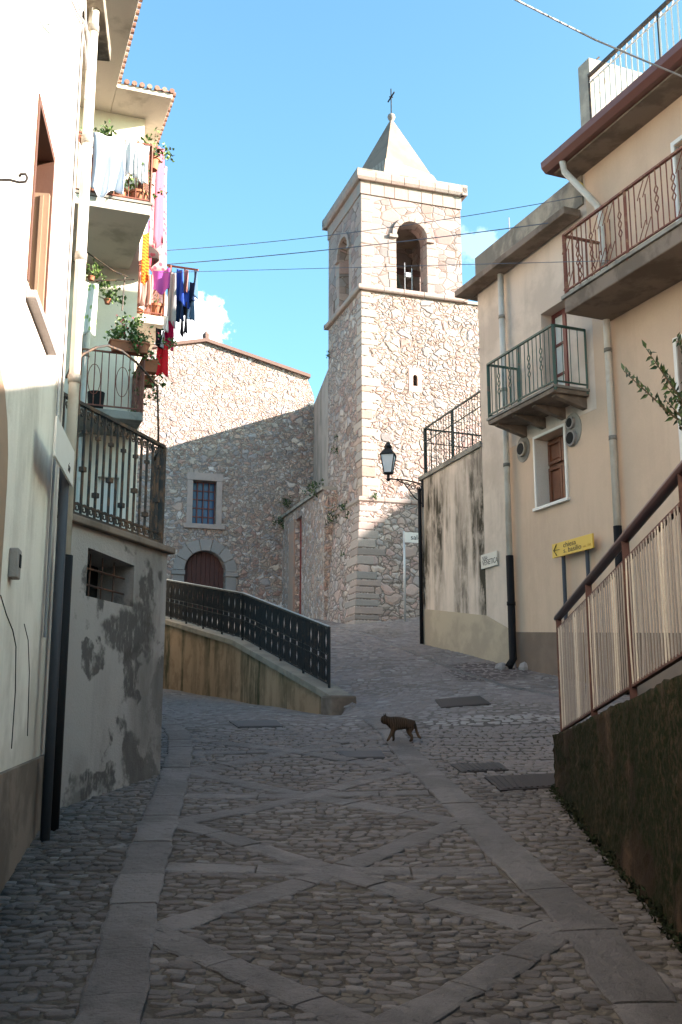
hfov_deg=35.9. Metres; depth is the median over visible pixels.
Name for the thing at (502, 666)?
loose stones
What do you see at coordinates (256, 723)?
manhole cover
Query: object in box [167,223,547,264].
overhead cable
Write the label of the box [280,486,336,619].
annexe wall
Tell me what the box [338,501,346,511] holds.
weed
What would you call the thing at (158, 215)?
towel
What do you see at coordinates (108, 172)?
bed sheet
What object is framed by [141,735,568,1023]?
lattice paving
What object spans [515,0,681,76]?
overhead cable
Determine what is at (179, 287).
shirt
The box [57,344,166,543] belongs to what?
iron railing
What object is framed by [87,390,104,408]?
bucket
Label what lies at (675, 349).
window
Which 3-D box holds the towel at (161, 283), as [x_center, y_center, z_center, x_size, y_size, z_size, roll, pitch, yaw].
[-3.224,-4.152,18.933,0.335,0.504,0.072,-1,-12,5]
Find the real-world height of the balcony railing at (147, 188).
1.092 m
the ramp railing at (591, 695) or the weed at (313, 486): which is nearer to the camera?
the ramp railing at (591, 695)
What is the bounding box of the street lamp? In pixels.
[380,442,423,506]
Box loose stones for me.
[495,662,527,669]
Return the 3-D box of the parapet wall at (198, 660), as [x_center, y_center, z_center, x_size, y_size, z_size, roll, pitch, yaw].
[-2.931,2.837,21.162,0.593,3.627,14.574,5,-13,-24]
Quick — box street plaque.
[481,551,498,568]
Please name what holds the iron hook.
attached to the white house at (41, 48)
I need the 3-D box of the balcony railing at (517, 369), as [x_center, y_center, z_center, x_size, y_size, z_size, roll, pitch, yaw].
[3.024,-2.083,16.409,0.614,1.015,1.925,5,-13,-22]
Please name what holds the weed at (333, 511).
hanging from the bell tower
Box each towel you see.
[141,232,148,285]
[153,146,164,248]
[153,268,169,294]
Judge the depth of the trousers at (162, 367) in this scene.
18.56 m
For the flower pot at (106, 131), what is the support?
attached to the balcony railing at (147, 188)
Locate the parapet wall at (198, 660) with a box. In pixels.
[163,616,355,714]
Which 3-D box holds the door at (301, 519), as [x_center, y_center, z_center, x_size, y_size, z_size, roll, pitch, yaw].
[-1.197,1.978,33.680,0.080,4.150,0.933,3,-12,-15]
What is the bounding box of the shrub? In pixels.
[621,332,681,430]
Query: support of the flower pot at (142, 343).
hanging from the balcony railing at (137, 398)
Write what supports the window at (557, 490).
in the tan house at (602, 472)
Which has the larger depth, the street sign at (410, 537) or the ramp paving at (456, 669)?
the street sign at (410, 537)
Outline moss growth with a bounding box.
[546,784,681,952]
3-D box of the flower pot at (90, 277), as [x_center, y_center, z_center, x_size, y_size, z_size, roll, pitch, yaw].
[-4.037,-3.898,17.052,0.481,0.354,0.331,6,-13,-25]
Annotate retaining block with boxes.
[44,508,175,807]
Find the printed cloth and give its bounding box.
[82,282,97,336]
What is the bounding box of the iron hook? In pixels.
[0,173,28,183]
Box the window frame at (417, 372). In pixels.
[409,367,421,392]
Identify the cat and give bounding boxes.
[381,713,420,741]
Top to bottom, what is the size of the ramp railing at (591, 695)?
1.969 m
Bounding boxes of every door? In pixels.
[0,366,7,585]
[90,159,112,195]
[96,478,117,525]
[183,552,222,612]
[299,519,301,613]
[551,308,569,385]
[670,135,681,220]
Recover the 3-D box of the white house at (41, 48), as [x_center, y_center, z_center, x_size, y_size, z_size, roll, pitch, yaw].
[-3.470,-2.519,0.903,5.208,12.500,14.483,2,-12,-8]
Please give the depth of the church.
36.20 m
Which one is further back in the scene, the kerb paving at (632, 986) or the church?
the church
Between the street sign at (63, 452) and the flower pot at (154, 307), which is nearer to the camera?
the street sign at (63, 452)
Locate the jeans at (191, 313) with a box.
[187,300,194,320]
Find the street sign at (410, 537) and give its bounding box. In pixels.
[403,531,417,621]
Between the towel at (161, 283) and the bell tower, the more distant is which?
the bell tower
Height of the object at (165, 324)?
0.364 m
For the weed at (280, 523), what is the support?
on the annexe wall at (306, 544)
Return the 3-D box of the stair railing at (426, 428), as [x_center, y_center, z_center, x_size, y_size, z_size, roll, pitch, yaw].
[2.328,-1.252,20.301,1.592,1.205,3.165,-4,-12,20]
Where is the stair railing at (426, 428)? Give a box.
[423,390,481,473]
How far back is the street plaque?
17.81 m
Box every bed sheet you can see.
[91,132,124,198]
[125,137,149,183]
[148,166,166,270]
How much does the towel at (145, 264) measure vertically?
1.109 m
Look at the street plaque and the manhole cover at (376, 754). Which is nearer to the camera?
the manhole cover at (376, 754)
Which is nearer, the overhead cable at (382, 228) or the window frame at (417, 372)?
the overhead cable at (382, 228)
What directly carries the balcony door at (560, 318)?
in the terrace house at (520, 301)
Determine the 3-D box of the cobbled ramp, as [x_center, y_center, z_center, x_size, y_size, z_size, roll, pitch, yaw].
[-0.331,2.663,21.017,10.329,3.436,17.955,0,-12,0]
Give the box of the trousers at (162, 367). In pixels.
[155,345,167,376]
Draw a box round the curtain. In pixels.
[137,272,153,306]
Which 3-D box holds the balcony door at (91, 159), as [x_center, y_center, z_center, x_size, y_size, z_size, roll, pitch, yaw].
[-4.285,-5.364,18.481,0.600,1.800,0.040,4,-12,-20]
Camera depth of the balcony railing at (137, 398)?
16.81 m
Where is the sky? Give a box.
[121,0,681,402]
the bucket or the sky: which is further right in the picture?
the sky
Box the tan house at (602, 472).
[509,39,681,694]
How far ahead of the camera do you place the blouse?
18.66 m
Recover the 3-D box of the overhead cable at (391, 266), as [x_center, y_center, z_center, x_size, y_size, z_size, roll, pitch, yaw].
[0.651,-3.782,16.235,9.228,2.066,0.009,-7,-14,32]
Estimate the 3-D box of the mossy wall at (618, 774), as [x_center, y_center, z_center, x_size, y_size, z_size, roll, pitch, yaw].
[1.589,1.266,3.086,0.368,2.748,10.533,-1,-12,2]
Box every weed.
[269,515,283,531]
[280,494,292,507]
[302,478,323,499]
[325,504,338,524]
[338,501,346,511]
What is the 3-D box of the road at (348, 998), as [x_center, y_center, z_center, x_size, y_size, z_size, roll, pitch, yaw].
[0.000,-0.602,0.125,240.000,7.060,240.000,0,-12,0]
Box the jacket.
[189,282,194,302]
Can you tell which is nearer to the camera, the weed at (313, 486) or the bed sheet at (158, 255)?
the bed sheet at (158, 255)
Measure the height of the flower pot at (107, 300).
0.520 m
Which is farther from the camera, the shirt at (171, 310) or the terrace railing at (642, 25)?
the shirt at (171, 310)
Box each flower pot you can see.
[78,119,125,148]
[86,259,103,281]
[97,273,126,305]
[103,312,145,353]
[111,176,131,195]
[127,162,167,199]
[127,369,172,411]
[128,313,176,360]
[137,127,174,172]
[140,350,161,377]
[149,293,161,315]
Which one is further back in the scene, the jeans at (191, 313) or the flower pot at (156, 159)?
the jeans at (191, 313)
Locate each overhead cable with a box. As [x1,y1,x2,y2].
[160,260,615,272]
[167,196,581,250]
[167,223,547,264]
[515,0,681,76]
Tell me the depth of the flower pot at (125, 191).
16.39 m
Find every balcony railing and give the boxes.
[75,131,152,205]
[79,348,144,412]
[137,264,164,316]
[486,324,588,417]
[562,146,681,300]
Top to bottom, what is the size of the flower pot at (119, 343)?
0.705 m
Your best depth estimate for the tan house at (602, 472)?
14.90 m
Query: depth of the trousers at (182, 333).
18.69 m
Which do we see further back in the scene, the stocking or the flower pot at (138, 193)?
the stocking
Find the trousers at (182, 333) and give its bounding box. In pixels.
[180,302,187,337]
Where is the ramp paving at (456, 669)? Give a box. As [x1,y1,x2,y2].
[330,626,558,696]
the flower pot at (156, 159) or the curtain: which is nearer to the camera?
the flower pot at (156, 159)
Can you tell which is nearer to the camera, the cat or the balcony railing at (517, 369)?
the cat
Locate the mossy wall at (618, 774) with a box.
[552,674,681,948]
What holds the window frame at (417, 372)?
in the bell tower
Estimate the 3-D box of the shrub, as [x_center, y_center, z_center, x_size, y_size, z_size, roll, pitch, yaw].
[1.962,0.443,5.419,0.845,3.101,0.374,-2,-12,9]
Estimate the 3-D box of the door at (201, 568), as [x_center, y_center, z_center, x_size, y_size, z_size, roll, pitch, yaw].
[-4.665,2.739,35.449,1.601,3.012,0.100,4,-12,-18]
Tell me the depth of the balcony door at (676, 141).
14.11 m
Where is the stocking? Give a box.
[160,330,164,348]
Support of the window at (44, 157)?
in the white house at (41, 48)
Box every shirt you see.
[167,273,175,330]
[176,269,183,304]
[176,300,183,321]
[183,290,189,308]
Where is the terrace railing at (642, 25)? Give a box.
[587,0,680,118]
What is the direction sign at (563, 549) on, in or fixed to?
on the cobbled ramp
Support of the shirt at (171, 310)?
hanging from the clothes rack
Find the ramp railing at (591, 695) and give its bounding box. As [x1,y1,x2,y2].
[554,460,681,731]
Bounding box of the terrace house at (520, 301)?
[455,174,596,668]
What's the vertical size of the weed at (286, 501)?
0.482 m
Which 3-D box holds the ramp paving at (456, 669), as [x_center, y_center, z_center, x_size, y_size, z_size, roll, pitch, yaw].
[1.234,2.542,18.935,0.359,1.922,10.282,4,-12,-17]
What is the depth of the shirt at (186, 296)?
18.78 m
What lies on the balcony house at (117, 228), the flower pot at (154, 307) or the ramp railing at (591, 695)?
the flower pot at (154, 307)
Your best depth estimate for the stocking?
18.60 m
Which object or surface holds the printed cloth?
hanging from the balcony house at (117, 228)
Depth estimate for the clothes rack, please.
18.97 m
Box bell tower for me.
[322,89,480,623]
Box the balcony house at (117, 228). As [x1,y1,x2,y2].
[64,0,175,531]
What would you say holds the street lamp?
attached to the terrace wall at (453, 616)
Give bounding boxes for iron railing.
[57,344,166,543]
[165,579,330,687]
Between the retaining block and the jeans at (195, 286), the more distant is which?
the jeans at (195, 286)
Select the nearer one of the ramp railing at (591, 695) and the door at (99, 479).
the ramp railing at (591, 695)
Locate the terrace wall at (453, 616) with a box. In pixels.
[418,442,508,662]
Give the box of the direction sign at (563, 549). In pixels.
[552,533,593,676]
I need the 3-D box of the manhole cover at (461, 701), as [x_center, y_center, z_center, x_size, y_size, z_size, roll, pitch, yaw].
[1.582,2.478,13.733,0.653,0.188,0.700,0,-12,0]
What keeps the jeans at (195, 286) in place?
hanging from the clothes rack
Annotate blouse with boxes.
[162,321,173,350]
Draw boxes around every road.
[0,612,681,1023]
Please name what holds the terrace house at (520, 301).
on the road at (348, 998)
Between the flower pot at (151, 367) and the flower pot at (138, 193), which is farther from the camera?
the flower pot at (151, 367)
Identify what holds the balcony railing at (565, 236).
on the tan house at (602, 472)
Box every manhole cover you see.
[229,720,282,727]
[335,750,384,758]
[435,696,490,707]
[450,762,508,772]
[484,773,554,791]
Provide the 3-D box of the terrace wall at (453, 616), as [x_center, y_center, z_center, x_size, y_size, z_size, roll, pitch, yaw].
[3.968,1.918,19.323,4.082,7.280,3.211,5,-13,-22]
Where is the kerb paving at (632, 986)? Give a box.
[71,717,681,1023]
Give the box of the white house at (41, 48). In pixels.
[0,0,110,893]
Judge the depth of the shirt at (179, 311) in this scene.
18.75 m
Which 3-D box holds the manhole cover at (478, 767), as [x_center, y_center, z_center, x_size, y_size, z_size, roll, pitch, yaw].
[1.261,2.301,9.476,0.605,0.083,0.428,4,-12,-20]
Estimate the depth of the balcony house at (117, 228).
17.77 m
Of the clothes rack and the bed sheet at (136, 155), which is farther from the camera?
the clothes rack
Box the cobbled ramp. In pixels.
[161,617,638,733]
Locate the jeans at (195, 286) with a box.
[194,272,198,299]
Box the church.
[135,309,327,613]
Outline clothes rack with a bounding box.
[167,265,198,304]
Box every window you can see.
[26,93,54,315]
[183,472,224,529]
[532,423,570,511]
[672,334,681,460]

